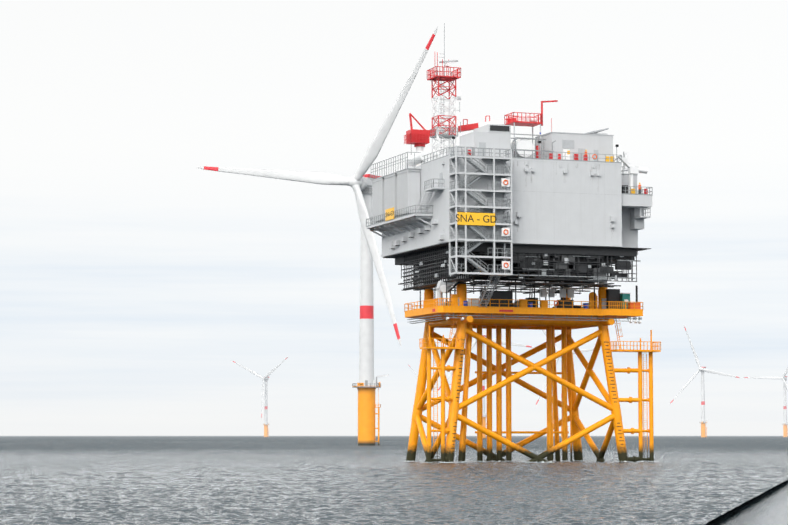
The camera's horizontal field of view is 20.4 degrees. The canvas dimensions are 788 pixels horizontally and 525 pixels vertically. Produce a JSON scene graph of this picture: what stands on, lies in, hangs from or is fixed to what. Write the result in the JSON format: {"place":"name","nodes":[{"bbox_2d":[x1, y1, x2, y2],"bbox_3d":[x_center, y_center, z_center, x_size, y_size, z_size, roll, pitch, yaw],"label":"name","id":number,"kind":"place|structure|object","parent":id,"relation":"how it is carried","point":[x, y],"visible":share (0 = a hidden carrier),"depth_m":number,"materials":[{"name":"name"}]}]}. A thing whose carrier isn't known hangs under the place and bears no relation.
{"place":"outdoors","nodes":[
{"label":"outdoors","id":0,"kind":"place"},
{"bbox_2d":[0,436,787,524],"bbox_3d":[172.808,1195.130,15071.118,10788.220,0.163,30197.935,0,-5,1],"label":"sea","id":1,"kind":"structure","parent":0,"point":[226,480],"depth_m":175.12,"materials":[{"name":"grey liquid"}]},
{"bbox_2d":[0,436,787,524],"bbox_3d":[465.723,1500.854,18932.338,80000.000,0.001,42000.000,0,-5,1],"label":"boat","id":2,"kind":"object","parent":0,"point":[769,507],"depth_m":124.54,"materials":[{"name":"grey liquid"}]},
{"bbox_2d":[231,356,288,437],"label":"turbine","id":3,"kind":"object","parent":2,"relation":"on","point":[265,378],"visible":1,"depth_m":3692.49,"materials":[{"name":"white metal"}]},
{"bbox_2d":[197,26,437,444],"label":"turbine","id":4,"kind":"object","parent":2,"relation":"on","point":[360,184],"visible":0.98,"depth_m":829.77,"materials":[{"name":"white metal"}]},
{"bbox_2d":[408,364,450,436],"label":"turbine","id":5,"kind":"object","parent":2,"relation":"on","point":[425,387],"visible":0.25,"depth_m":4533.44,"materials":[{"name":"white metal"}]},
{"bbox_2d":[436,286,532,438],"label":"turbine","id":6,"kind":"object","parent":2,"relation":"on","point":[483,381],"visible":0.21,"depth_m":2169.47,"materials":[{"name":"white metal"}]},
{"bbox_2d":[366,23,660,462],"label":"substation","id":7,"kind":"object","parent":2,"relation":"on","point":[494,204],"visible":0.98,"depth_m":306.44,"materials":[{"name":"metal"}]},
{"bbox_2d":[535,330,601,438],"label":"turbine","id":8,"kind":"object","parent":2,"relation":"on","point":[557,349],"visible":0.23,"depth_m":2576.40,"materials":[{"name":"white metal"}]},
{"bbox_2d":[669,324,740,437],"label":"turbine","id":9,"kind":"object","parent":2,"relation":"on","point":[702,370],"visible":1,"depth_m":3168.86,"materials":[{"name":"white metal"}]},
{"bbox_2d":[743,367,787,437],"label":"turbine","id":10,"kind":"object","parent":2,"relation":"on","point":[785,387],"visible":0.98,"depth_m":3672.16,"materials":[{"name":"white metal"}]},
{"bbox_2d":[0,0,787,435],"label":"sky","id":11,"kind":"structure","parent":0,"point":[134,274],"materials":[{"name":"white"}]}
]}

